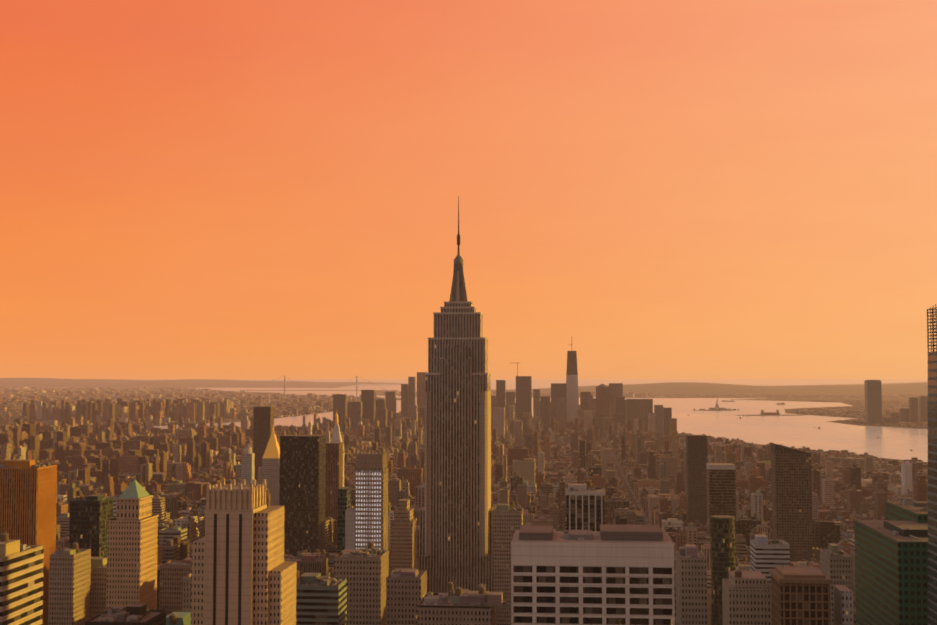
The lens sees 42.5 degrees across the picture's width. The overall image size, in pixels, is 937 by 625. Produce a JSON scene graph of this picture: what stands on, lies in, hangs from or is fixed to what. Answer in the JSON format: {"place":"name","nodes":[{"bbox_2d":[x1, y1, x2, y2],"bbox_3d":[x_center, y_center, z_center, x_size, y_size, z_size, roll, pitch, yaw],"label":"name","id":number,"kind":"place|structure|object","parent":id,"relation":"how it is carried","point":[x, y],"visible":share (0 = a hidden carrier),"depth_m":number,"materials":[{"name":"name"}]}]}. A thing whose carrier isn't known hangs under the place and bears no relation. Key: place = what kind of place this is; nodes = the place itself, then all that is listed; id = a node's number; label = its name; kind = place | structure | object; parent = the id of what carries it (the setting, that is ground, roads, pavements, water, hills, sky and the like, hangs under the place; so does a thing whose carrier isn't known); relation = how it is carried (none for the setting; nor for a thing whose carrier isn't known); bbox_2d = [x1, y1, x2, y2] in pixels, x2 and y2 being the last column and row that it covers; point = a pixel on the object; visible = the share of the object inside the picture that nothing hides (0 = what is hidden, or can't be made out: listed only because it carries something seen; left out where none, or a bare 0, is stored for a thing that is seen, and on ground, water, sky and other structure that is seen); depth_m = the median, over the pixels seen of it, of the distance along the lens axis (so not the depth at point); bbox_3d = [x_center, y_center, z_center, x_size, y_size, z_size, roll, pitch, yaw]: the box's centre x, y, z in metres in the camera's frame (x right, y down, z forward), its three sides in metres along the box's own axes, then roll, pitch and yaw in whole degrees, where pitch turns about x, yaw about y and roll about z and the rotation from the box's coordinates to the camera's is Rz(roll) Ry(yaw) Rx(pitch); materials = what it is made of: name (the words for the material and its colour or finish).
{"place":"outdoors","nodes":[
{"label":"outdoors","id":0,"kind":"place"},
{"bbox_2d":[355,471,380,549],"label":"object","id":1,"kind":"structure","parent":0,"point":[367,508],"depth_m":994.40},
{"bbox_2d":[0,410,927,624],"bbox_3d":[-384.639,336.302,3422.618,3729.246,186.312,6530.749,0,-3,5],"label":"city buildings","id":2,"kind":"structure","parent":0,"point":[460,597],"depth_m":1505.53,"materials":[{"name":"concrete"}]},
{"bbox_2d":[0,379,927,461],"bbox_3d":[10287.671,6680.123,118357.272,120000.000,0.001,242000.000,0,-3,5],"label":"harbour water","id":3,"kind":"structure","parent":0,"point":[796,431],"depth_m":7246.04,"materials":[{"name":"grey liquid"}]},
{"bbox_2d":[317,400,912,450],"bbox_3d":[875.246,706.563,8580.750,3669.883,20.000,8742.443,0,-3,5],"label":"harbour boats","id":4,"kind":"object","parent":3,"relation":"on","point":[776,404],"visible":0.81,"depth_m":11181.58,"materials":[{"name":"white"}]},
{"bbox_2d":[320,402,925,452],"bbox_3d":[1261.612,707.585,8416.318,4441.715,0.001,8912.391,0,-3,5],"label":"boat wakes","id":5,"kind":"object","parent":3,"relation":"on","point":[816,427],"visible":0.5,"depth_m":7911.07,"materials":[{"name":"liquid"}]},
{"bbox_2d":[0,379,927,524],"bbox_3d":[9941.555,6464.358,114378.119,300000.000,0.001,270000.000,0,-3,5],"label":"ground","id":6,"kind":"structure","parent":0,"point":[789,411],"depth_m":12792.07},
{"bbox_2d":[0,378,400,387],"bbox_3d":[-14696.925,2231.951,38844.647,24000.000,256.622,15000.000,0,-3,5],"label":"distant hills","id":7,"kind":"structure","parent":6,"relation":"on","point":[58,382],"depth_m":33930.05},
{"bbox_2d":[245,376,389,394],"bbox_3d":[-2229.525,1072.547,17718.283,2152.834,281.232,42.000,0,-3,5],"label":"suspension bridge","id":8,"kind":"structure","parent":6,"relation":"on","point":[284,390],"depth_m":17707.95,"materials":[{"name":"grey metal"}]},
{"bbox_2d":[0,386,927,430],"bbox_3d":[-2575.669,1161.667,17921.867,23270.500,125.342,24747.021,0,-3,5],"label":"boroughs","id":9,"kind":"object","parent":6,"relation":"on","point":[57,406],"visible":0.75,"depth_m":9467.21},
{"bbox_2d":[0,303,927,624],"bbox_3d":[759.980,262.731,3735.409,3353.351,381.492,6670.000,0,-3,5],"label":"buildings","id":10,"kind":"structure","parent":6,"relation":"on","point":[302,475],"depth_m":1231.38,"materials":[{"name":"grey concrete"}]},
{"bbox_2d":[119,479,190,624],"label":"copper roofs","id":11,"kind":"structure","parent":10,"relation":"on","point":[134,489],"depth_m":777.06,"materials":[{"name":"green metal"}]},
{"bbox_2d":[263,398,717,457],"bbox_3d":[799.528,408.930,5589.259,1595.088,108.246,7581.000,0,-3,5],"label":"gilded roofs","id":12,"kind":"structure","parent":10,"relation":"on","point":[272,450],"depth_m":1891.37,"materials":[{"name":"gold metal"}]},
{"bbox_2d":[0,404,927,624],"bbox_3d":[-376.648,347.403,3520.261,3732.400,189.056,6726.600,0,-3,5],"label":"city blocks","id":13,"kind":"structure","parent":6,"relation":"on","point":[160,470],"depth_m":2797.95,"materials":[{"name":"brown concrete"}]},
{"bbox_2d":[692,408,801,415],"bbox_3d":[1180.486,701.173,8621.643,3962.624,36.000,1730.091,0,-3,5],"label":"harbour islands","id":14,"kind":"object","parent":6,"relation":"on","point":[763,413],"visible":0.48,"depth_m":8055.00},
{"bbox_2d":[709,399,724,409],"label":"statue of liberty","id":15,"kind":"object","parent":14,"relation":"on","point":[716,407],"visible":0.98,"depth_m":9269.45,"materials":[{"name":"green metal"}]},
{"bbox_2d":[784,382,927,385],"bbox_3d":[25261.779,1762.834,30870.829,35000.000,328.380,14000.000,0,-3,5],"label":"jersey highlands","id":16,"kind":"structure","parent":6,"relation":"on","point":[863,384],"depth_m":32544.17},
{"bbox_2d":[854,501,927,624],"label":"green glass tower","id":17,"kind":"structure","parent":6,"relation":"on","point":[891,581],"depth_m":631.81,"materials":[{"name":"green glass"}]},
{"bbox_2d":[927,304,936,624],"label":"skyscraper","id":18,"kind":"structure","parent":6,"relation":"on","point":[932,487],"depth_m":599.49,"materials":[{"name":"glass"}]},
{"bbox_2d":[119,423,903,522],"bbox_3d":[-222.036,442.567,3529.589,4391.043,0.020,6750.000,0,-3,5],"label":"roads","id":19,"kind":"structure","parent":0,"point":[624,488],"depth_m":3001.12,"materials":[{"name":"grey asphalt"}]},
{"bbox_2d":[492,451,859,510],"bbox_3d":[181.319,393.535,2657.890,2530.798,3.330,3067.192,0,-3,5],"label":"vehicles","id":20,"kind":"object","parent":19,"relation":"on","point":[622,481],"visible":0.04,"depth_m":2977.43,"materials":[{"name":"paint"}]},
{"bbox_2d":[491,382,927,394],"bbox_3d":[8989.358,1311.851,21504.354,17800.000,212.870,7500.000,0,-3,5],"label":"distant hills","id":21,"kind":"structure","parent":0,"point":[719,388],"depth_m":19631.42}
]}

